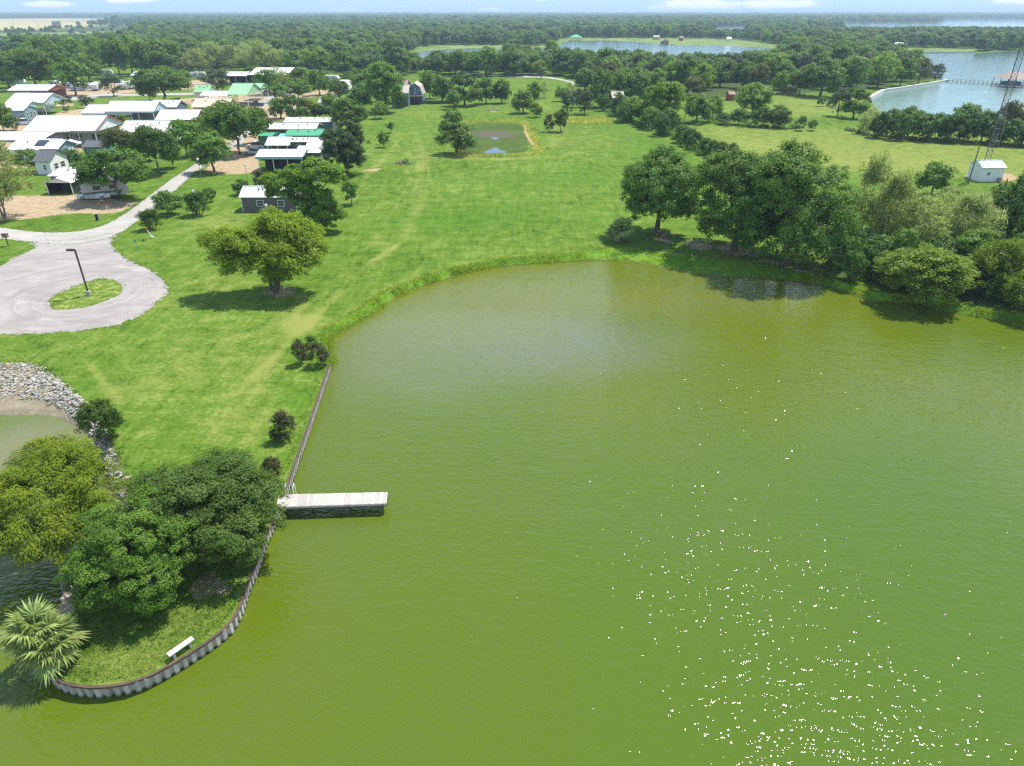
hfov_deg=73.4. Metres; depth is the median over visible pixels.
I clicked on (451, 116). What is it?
tree
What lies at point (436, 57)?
tree
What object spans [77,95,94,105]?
tree
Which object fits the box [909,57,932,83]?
tree
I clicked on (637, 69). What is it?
tree
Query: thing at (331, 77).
travel trailer
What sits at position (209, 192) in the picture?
shrub
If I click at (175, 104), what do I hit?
shed
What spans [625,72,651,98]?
tree
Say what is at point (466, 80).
tree
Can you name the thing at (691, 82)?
tree
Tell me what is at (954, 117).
shrub
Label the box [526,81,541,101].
tree
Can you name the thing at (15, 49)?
tree
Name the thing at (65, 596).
riprap
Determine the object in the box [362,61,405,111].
tree
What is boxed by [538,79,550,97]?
tree
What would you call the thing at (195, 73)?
travel trailer
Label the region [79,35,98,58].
tree
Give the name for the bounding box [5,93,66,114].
carport
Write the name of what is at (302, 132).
park trailer
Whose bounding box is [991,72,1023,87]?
boathouse
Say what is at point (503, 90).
tree
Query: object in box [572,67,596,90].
tree
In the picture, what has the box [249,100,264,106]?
pickup truck
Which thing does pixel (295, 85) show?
tree
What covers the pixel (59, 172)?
mobile home
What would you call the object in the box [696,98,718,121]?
tree
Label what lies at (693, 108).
tree
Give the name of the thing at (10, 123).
shrub
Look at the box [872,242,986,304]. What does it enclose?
tree
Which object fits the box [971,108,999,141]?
tree
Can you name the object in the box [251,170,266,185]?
flowering shrub
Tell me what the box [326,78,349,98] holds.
tree
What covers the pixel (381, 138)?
tree
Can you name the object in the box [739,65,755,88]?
tree
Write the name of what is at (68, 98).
flowering shrub
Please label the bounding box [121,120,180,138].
mobile home
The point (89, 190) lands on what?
travel trailer
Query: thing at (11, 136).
carport
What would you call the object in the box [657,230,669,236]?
picnic table
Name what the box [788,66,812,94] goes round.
tree
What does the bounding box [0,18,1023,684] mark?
ground
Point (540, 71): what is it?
tree
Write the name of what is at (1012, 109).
tree
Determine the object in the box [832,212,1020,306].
thicket undergrowth
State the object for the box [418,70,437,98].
tree
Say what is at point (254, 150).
car
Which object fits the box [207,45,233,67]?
tree
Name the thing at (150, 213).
shrub
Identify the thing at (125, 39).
tree
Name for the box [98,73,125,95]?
tree
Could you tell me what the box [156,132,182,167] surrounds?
tree
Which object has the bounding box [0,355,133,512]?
bank weeds
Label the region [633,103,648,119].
tree
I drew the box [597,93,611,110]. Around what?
shrub
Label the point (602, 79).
tree
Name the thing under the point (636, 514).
cove water
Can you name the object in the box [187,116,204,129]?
tree
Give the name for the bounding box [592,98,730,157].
hedgerow undergrowth
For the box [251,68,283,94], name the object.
tree
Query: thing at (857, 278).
thicket undergrowth
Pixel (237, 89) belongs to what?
pavilion
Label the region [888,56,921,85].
tree
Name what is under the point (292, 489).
swim ladder
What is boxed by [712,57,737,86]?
tree
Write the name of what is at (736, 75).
tree
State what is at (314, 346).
flowering shrub
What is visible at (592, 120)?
garden weeds
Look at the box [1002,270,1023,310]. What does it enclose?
tree
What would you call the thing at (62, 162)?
window
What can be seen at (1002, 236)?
tree
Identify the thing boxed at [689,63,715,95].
tree
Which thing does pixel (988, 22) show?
lake water
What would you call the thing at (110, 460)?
riprap
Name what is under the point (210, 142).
tree
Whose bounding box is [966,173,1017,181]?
bare pad
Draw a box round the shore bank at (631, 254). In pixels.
[324,246,1023,362]
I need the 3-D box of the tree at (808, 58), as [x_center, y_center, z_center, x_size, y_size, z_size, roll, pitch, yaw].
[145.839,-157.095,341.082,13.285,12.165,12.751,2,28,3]
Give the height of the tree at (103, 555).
5.894 m
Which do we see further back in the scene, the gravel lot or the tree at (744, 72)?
the tree at (744, 72)
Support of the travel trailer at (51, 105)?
on the ground at (200, 358)
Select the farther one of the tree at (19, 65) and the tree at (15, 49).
the tree at (15, 49)
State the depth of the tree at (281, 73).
305.01 m
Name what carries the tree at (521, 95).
on the ground at (200, 358)
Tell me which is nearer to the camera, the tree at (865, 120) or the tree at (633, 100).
the tree at (865, 120)
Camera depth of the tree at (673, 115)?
188.68 m
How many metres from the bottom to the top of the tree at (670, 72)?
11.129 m
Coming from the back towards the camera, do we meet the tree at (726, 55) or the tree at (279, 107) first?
the tree at (726, 55)
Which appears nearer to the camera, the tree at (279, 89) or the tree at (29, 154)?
the tree at (29, 154)
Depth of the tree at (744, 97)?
220.40 m
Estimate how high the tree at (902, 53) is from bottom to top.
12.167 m
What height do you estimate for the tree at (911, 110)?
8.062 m
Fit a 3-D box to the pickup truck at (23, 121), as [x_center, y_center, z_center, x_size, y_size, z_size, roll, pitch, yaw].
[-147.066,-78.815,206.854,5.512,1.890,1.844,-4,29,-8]
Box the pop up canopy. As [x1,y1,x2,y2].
[68,139,83,150]
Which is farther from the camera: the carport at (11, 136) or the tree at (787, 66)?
the tree at (787, 66)
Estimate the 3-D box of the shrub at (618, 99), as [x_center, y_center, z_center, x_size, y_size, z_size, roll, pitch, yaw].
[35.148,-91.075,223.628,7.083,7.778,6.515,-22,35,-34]
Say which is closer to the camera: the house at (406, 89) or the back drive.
the house at (406, 89)
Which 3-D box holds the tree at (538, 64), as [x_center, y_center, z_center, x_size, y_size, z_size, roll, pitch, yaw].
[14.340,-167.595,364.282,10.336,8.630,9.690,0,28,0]
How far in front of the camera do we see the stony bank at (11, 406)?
60.41 m
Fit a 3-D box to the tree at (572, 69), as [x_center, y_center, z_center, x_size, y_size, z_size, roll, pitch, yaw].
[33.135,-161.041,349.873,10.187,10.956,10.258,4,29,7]
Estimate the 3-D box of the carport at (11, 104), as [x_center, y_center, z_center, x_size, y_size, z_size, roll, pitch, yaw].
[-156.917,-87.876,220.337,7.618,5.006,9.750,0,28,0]
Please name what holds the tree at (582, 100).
on the ground at (200, 358)
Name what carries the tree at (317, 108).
on the ground at (200, 358)
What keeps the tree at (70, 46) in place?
on the ground at (200, 358)
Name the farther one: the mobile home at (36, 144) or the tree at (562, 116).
the tree at (562, 116)
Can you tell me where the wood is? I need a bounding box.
[0,12,1023,81]
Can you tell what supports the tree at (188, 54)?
on the ground at (200, 358)
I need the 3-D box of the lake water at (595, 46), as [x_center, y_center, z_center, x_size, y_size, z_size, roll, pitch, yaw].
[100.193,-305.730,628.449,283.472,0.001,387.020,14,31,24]
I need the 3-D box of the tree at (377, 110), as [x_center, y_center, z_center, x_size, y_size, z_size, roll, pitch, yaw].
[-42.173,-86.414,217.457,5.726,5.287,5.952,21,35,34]
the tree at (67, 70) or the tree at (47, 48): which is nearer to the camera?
the tree at (67, 70)
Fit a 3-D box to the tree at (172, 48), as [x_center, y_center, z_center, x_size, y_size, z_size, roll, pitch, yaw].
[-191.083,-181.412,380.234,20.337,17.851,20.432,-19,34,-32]
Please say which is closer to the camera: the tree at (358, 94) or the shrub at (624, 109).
the shrub at (624, 109)
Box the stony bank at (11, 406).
[0,363,127,658]
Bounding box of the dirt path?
[523,126,534,147]
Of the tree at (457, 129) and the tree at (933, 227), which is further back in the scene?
the tree at (457, 129)
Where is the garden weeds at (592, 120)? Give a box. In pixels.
[567,115,613,124]
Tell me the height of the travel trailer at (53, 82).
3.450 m
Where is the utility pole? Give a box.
[967,147,979,183]
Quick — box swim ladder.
[285,483,296,496]
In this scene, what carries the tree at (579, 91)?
on the ground at (200, 358)
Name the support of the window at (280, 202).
in the garden shed at (253, 198)
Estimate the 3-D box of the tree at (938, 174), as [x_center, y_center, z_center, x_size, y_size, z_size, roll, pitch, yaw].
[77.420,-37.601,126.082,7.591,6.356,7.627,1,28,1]
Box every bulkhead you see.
[44,363,330,698]
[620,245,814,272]
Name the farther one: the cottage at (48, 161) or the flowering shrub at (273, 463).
the cottage at (48, 161)
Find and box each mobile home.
[9,139,74,160]
[48,167,111,188]
[81,104,132,119]
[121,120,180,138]
[155,109,205,128]
[191,98,238,112]
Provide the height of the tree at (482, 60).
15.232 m
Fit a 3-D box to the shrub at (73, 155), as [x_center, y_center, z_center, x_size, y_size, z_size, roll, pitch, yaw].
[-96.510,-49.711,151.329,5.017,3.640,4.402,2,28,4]
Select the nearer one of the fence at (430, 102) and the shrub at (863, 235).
the shrub at (863, 235)
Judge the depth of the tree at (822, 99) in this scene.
246.44 m
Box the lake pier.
[948,78,1000,84]
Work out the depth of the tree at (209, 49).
375.07 m
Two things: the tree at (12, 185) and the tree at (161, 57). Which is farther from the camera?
the tree at (161, 57)
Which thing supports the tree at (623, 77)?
on the ground at (200, 358)
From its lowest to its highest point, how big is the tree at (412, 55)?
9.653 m
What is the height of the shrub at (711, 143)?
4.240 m
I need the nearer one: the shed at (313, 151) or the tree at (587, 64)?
the shed at (313, 151)
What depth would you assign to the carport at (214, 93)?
250.11 m
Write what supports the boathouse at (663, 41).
on the lake water at (595, 46)
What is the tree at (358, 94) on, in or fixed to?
on the ground at (200, 358)
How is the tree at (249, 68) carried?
on the ground at (200, 358)
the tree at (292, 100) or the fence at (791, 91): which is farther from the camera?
the fence at (791, 91)
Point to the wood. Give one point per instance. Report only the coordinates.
(799, 33)
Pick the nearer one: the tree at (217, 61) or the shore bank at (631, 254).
the shore bank at (631, 254)
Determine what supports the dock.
in the cove water at (636, 514)
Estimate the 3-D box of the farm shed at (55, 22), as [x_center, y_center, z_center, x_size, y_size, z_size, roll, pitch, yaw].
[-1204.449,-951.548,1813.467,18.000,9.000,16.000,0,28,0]
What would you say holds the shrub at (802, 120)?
on the ground at (200, 358)
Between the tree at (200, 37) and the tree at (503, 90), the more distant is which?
the tree at (200, 37)
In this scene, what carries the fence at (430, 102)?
on the ground at (200, 358)
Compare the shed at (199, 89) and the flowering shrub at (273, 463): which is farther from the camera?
the shed at (199, 89)
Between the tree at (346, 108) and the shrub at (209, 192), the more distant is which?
the tree at (346, 108)
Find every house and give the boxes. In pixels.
[11,105,37,120]
[399,84,410,106]
[410,81,424,104]
[610,91,624,102]
[653,35,659,39]
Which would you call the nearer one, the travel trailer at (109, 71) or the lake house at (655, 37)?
the travel trailer at (109, 71)
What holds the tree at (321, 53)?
on the ground at (200, 358)
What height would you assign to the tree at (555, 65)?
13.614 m
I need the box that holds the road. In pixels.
[0,92,285,243]
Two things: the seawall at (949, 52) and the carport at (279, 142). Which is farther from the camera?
the seawall at (949, 52)
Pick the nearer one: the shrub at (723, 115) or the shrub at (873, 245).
the shrub at (873, 245)
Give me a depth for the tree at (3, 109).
195.38 m
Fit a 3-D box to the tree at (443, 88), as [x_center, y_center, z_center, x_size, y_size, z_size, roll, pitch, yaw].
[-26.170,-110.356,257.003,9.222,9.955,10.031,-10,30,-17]
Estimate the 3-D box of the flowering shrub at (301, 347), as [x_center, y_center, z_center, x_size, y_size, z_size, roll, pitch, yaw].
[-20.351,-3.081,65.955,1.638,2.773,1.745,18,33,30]
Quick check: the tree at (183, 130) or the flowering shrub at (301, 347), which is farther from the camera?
the tree at (183, 130)
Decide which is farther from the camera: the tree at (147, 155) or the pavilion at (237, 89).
the pavilion at (237, 89)
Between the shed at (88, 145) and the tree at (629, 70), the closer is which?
the shed at (88, 145)
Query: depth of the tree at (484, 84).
250.98 m
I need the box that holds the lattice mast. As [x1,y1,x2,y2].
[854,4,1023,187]
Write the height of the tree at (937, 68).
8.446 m
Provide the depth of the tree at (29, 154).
143.44 m
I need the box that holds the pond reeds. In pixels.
[452,118,545,157]
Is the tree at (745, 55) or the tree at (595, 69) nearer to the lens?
the tree at (595, 69)
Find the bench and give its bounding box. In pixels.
[166,636,194,659]
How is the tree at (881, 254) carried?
on the ground at (200, 358)
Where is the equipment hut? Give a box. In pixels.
[967,160,1007,181]
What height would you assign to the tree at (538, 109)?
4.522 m
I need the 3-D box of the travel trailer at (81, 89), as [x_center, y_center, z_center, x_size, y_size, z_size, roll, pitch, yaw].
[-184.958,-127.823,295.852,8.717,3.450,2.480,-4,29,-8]
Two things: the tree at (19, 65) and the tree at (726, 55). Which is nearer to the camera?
the tree at (19, 65)
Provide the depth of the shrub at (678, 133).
176.88 m
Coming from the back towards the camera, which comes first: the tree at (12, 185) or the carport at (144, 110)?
the carport at (144, 110)
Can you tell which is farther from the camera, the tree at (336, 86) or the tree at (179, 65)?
the tree at (179, 65)
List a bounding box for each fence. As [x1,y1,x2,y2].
[411,100,452,103]
[781,88,797,93]
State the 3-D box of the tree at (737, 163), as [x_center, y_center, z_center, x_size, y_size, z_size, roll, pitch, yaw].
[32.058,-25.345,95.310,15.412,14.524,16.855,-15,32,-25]
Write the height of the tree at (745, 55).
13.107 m
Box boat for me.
[36,107,53,113]
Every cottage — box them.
[31,149,69,174]
[48,140,78,154]
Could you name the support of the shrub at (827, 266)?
on the ground at (200, 358)
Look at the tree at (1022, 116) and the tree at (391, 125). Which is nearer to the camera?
the tree at (1022, 116)
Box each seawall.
[868,79,947,98]
[923,52,975,52]
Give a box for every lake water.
[407,41,771,56]
[716,25,744,28]
[844,19,1023,27]
[871,51,1023,118]
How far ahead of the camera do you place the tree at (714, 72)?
294.20 m
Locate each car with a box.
[243,147,258,154]
[245,141,263,148]
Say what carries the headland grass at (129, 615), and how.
on the ground at (200, 358)
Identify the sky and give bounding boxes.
[0,0,1023,12]
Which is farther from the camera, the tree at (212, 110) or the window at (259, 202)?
the tree at (212, 110)
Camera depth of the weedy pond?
186.21 m
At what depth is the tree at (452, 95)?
237.57 m
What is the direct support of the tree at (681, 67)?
on the ground at (200, 358)
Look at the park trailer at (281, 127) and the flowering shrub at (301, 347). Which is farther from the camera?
the park trailer at (281, 127)
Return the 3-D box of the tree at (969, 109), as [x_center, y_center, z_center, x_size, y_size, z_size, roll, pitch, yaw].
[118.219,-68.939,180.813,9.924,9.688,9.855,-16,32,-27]
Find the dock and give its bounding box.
[277,492,387,516]
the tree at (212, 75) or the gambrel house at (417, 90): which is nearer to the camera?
the gambrel house at (417, 90)
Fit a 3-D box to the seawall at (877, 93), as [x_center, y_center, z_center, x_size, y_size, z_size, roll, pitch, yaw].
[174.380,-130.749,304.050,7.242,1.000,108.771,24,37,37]
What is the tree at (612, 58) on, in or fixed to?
on the ground at (200, 358)
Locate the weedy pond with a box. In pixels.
[464,123,528,153]
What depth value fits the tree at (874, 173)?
93.38 m
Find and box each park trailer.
[267,123,322,135]
[284,117,336,131]
[284,129,327,139]
[290,137,308,148]
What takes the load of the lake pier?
in the lake water at (946, 97)
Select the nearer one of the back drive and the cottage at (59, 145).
the cottage at (59, 145)
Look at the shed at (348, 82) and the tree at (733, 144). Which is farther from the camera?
the shed at (348, 82)
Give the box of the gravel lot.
[0,235,169,334]
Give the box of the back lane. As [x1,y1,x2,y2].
[65,93,194,100]
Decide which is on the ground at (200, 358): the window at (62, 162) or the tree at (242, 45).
the tree at (242, 45)
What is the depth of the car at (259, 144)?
169.80 m
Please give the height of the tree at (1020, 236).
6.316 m
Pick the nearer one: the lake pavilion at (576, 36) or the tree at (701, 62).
the tree at (701, 62)
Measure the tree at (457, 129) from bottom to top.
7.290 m
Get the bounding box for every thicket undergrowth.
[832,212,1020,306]
[847,218,1022,309]
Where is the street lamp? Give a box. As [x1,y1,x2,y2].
[66,249,91,295]
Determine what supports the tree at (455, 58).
on the ground at (200, 358)
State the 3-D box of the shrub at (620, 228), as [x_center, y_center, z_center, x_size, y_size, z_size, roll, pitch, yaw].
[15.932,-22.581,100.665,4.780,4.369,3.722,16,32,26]
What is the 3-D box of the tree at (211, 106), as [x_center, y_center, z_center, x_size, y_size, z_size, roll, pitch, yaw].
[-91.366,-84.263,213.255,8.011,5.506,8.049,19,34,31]
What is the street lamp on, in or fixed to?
on the grass island
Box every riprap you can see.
[0,362,106,451]
[49,560,83,609]
[102,435,126,510]
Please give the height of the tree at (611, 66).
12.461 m
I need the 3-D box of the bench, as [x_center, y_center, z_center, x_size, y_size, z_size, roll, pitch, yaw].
[-17.554,14.131,36.456,0.335,0.460,1.415,19,34,31]
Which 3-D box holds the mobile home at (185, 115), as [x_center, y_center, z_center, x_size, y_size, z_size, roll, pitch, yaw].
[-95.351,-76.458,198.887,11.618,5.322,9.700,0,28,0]
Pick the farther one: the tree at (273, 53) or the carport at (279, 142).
the tree at (273, 53)
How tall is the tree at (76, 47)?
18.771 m
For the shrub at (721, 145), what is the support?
on the ground at (200, 358)
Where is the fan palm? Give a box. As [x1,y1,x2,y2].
[0,593,90,687]
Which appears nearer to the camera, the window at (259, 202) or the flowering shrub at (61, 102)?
the window at (259, 202)
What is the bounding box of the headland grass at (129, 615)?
[56,456,283,682]
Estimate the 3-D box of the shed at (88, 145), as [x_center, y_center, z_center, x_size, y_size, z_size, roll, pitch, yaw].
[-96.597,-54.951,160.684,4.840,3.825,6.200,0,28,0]
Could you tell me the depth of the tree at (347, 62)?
360.15 m
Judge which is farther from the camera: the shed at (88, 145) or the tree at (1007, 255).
the shed at (88, 145)
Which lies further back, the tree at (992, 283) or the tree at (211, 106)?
the tree at (211, 106)
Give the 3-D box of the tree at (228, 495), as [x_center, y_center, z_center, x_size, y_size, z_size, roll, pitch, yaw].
[-19.035,7.854,42.321,10.499,6.108,9.618,0,28,0]
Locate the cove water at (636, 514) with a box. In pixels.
[0,260,1023,765]
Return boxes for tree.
[0,49,25,87]
[0,102,13,130]
[0,140,36,218]
[0,429,133,568]
[2,47,56,83]
[8,148,36,171]
[12,47,42,79]
[23,34,57,58]
[37,42,66,78]
[48,57,92,95]
[51,481,201,616]
[56,36,82,59]
[68,44,88,61]
[68,147,155,199]
[69,52,107,81]
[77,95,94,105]
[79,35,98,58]
[80,43,112,69]
[93,38,114,66]
[95,36,130,76]
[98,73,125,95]
[98,127,137,153]
[114,34,139,73]
[116,114,129,125]
[116,446,289,574]
[124,39,155,69]
[124,124,176,173]
[125,65,194,99]
[128,35,142,59]
[136,87,157,100]
[138,148,156,160]
[140,38,176,68]
[155,38,182,67]
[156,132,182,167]
[165,118,200,155]
[171,68,192,79]
[172,60,194,71]
[178,48,208,71]
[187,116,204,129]
[187,129,233,172]
[193,34,203,40]
[194,205,333,293]
[196,40,224,68]
[196,68,231,90]
[198,99,267,154]
[200,106,219,125]
[203,102,218,111]
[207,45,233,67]
[215,44,239,70]
[220,68,231,80]
[228,42,263,66]
[237,40,269,67]
[240,65,259,71]
[247,106,273,140]
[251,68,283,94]
[257,42,286,66]
[259,156,348,229]
[267,83,289,97]
[268,97,291,118]
[270,66,289,82]
[278,50,306,66]
[282,93,305,116]
[284,78,311,99]
[285,67,317,88]
[296,97,317,116]
[303,47,331,71]
[306,68,329,94]
[309,103,328,116]
[318,119,370,174]
[319,92,338,111]
[320,105,333,116]
[326,50,356,73]
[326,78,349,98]
[328,97,369,125]
[339,67,363,85]
[340,180,359,204]
[346,83,372,105]
[348,68,370,86]
[354,45,363,53]
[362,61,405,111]
[369,101,389,118]
[376,131,389,145]
[385,122,395,128]
[406,51,421,59]
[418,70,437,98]
[421,49,450,74]
[430,74,453,100]
[434,122,478,153]
[438,109,463,134]
[444,89,461,108]
[446,48,474,74]
[448,72,483,105]
[468,45,502,75]
[477,76,494,103]
[491,78,511,102]
[500,47,530,75]
[511,89,533,112]
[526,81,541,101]
[529,102,543,115]
[530,59,548,75]
[537,69,544,76]
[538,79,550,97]
[548,48,570,75]
[552,108,569,131]
[555,86,564,97]
[560,90,576,111]
[565,82,576,94]
[567,55,583,73]
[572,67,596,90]
[572,88,586,106]
[575,90,593,113]
[580,60,596,77]
[586,68,614,104]
[592,63,604,78]
[595,61,620,83]
[601,55,622,67]
[609,67,640,94]
[609,68,635,95]
[616,95,642,116]
[619,143,707,234]
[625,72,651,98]
[631,66,648,84]
[633,59,644,67]
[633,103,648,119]
[635,81,688,113]
[639,105,659,126]
[642,57,669,82]
[644,67,666,86]
[660,107,684,129]
[661,61,679,81]
[671,55,699,90]
[681,75,706,92]
[681,93,712,119]
[682,146,799,250]
[685,59,710,73]
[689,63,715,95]
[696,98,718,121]
[705,66,718,89]
[709,94,723,116]
[711,52,731,62]
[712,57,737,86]
[725,142,739,154]
[728,52,748,81]
[731,138,863,265]
[732,60,754,85]
[733,81,775,111]
[736,52,756,65]
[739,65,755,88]
[747,62,770,84]
[754,50,771,74]
[764,53,784,81]
[770,69,790,93]
[773,60,795,85]
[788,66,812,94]
[793,54,814,68]
[799,57,846,96]
[812,51,831,64]
[817,97,827,104]
[825,87,851,115]
[839,55,874,89]
[841,86,871,117]
[852,149,896,236]
[857,106,880,132]
[864,51,904,87]
[866,166,922,250]
[868,250,892,277]
[869,171,913,230]
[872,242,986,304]
[879,108,899,134]
[884,227,918,253]
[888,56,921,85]
[891,201,923,230]
[894,192,956,248]
[896,52,907,57]
[896,52,916,77]
[897,105,928,136]
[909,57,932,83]
[913,160,958,194]
[914,232,961,254]
[921,182,976,228]
[929,63,945,80]
[938,189,1008,253]
[942,102,984,139]
[945,214,978,238]
[954,228,996,260]
[960,194,1012,240]
[966,237,1023,296]
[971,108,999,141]
[973,260,1011,294]
[986,170,1023,239]
[992,99,1023,141]
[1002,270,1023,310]
[1005,232,1023,272]
[1013,102,1023,142]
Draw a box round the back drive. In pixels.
[506,75,573,84]
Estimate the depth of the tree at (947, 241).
87.42 m
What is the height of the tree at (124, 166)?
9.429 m
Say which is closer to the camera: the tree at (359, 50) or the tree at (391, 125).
the tree at (391, 125)
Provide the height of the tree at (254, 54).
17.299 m
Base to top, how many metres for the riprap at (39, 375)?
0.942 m
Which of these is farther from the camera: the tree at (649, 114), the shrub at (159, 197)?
the tree at (649, 114)
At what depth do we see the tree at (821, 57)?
324.86 m
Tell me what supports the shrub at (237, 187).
on the ground at (200, 358)
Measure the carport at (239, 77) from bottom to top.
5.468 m
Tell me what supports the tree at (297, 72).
on the ground at (200, 358)
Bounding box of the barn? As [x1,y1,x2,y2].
[248,67,301,84]
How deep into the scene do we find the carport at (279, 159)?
145.91 m
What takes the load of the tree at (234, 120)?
on the ground at (200, 358)
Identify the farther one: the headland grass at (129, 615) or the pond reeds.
the pond reeds
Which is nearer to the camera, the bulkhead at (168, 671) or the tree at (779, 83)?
the bulkhead at (168, 671)
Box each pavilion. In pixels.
[226,83,262,105]
[250,83,268,100]
[570,34,582,40]
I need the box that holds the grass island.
[49,278,121,309]
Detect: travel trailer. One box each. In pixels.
[9,78,25,84]
[44,102,54,108]
[48,80,61,85]
[62,82,71,90]
[70,82,90,90]
[80,178,134,198]
[90,81,99,89]
[97,69,113,75]
[117,80,125,88]
[125,80,136,88]
[190,71,205,78]
[325,75,339,79]
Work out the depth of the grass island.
82.79 m
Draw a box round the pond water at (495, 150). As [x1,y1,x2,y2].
[483,147,506,152]
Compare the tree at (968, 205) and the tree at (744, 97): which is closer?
the tree at (968, 205)
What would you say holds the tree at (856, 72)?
on the ground at (200, 358)
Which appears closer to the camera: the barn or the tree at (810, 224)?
the tree at (810, 224)
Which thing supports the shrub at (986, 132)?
on the ground at (200, 358)
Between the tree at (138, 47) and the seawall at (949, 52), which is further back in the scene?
the seawall at (949, 52)
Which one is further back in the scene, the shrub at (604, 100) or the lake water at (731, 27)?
the lake water at (731, 27)
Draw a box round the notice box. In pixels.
[1,233,8,245]
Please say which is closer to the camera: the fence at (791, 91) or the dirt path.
the dirt path
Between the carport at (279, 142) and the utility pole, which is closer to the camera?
the utility pole
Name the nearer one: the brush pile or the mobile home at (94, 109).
the brush pile
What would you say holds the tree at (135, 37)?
on the ground at (200, 358)
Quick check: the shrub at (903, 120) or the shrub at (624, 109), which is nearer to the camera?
the shrub at (903, 120)
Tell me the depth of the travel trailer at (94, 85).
294.74 m
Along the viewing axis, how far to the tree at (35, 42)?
374.40 m
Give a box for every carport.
[0,131,70,141]
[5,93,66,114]
[5,101,43,115]
[7,84,66,95]
[23,115,123,145]
[43,172,80,193]
[104,101,167,120]
[200,91,237,100]
[224,71,249,83]
[255,149,307,169]
[265,137,293,148]
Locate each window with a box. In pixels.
[60,160,65,166]
[256,200,263,205]
[277,200,284,205]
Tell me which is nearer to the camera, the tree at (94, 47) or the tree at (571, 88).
the tree at (571, 88)
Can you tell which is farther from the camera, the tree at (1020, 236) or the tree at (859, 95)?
the tree at (859, 95)
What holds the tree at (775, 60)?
on the ground at (200, 358)
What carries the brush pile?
on the ground at (200, 358)
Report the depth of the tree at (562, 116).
192.43 m
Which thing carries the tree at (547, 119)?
on the ground at (200, 358)
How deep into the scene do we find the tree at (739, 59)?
328.77 m
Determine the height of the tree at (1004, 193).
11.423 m
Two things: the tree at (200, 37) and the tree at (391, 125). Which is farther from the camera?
the tree at (200, 37)
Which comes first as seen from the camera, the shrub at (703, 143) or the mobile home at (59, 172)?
the mobile home at (59, 172)
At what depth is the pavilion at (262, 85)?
264.30 m
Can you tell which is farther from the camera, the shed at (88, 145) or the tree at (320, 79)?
the tree at (320, 79)
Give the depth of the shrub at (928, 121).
178.60 m
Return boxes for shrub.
[1,115,19,130]
[57,92,65,106]
[63,95,72,105]
[65,149,86,165]
[73,397,126,441]
[134,207,162,228]
[150,189,183,214]
[179,189,210,214]
[201,187,216,201]
[230,178,249,192]
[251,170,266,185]
[259,456,282,480]
[267,408,296,440]
[290,338,307,363]
[304,334,317,355]
[307,341,329,365]
[391,91,407,107]
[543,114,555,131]
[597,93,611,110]
[605,216,634,242]
[609,91,627,112]
[616,105,631,122]
[652,112,671,135]
[674,124,689,142]
[681,127,696,145]
[686,130,703,149]
[697,137,712,152]
[705,139,719,154]
[712,141,729,155]
[715,112,730,121]
[728,108,751,124]
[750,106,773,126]
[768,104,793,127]
[794,116,806,130]
[808,119,817,130]
[819,258,839,277]
[838,227,867,263]
[838,249,870,280]
[857,234,893,270]
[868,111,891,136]
[887,112,918,139]
[911,113,944,138]
[926,111,948,138]
[935,111,967,140]
[958,112,990,142]
[981,115,1012,144]
[998,117,1023,145]
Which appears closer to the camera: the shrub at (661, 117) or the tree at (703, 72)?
the shrub at (661, 117)
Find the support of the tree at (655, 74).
on the ground at (200, 358)
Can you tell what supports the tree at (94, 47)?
on the ground at (200, 358)
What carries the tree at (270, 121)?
on the ground at (200, 358)
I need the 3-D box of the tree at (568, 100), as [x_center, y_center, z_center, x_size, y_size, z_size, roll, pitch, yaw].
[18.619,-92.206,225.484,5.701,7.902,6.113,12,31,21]
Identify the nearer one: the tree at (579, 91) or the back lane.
the tree at (579, 91)
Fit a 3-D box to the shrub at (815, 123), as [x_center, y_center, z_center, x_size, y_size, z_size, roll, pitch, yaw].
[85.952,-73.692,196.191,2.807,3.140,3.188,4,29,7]
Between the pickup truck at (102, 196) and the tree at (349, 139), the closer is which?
the pickup truck at (102, 196)
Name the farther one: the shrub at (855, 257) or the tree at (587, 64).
the tree at (587, 64)
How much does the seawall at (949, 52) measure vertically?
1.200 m
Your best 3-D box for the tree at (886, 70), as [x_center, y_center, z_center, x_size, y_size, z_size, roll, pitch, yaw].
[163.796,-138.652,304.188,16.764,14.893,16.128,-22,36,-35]
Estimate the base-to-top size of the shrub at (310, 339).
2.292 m
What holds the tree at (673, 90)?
on the ground at (200, 358)
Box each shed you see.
[51,21,60,24]
[81,140,114,158]
[153,100,186,108]
[193,84,216,97]
[239,186,301,211]
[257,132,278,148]
[297,146,327,166]
[306,137,327,145]
[340,79,351,93]
[726,91,735,100]
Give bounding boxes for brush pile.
[392,159,410,164]
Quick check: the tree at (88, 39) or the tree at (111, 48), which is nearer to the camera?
the tree at (111, 48)
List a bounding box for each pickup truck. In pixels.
[16,118,31,124]
[76,192,111,199]
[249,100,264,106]
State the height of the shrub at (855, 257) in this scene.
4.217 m
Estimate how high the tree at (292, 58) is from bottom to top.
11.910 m
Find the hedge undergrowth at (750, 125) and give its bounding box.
[715,119,1023,147]
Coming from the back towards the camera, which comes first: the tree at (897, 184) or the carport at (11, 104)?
the carport at (11, 104)
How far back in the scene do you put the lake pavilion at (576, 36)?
808.10 m
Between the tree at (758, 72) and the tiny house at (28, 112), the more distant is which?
the tree at (758, 72)
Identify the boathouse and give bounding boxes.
[660,39,668,43]
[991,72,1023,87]

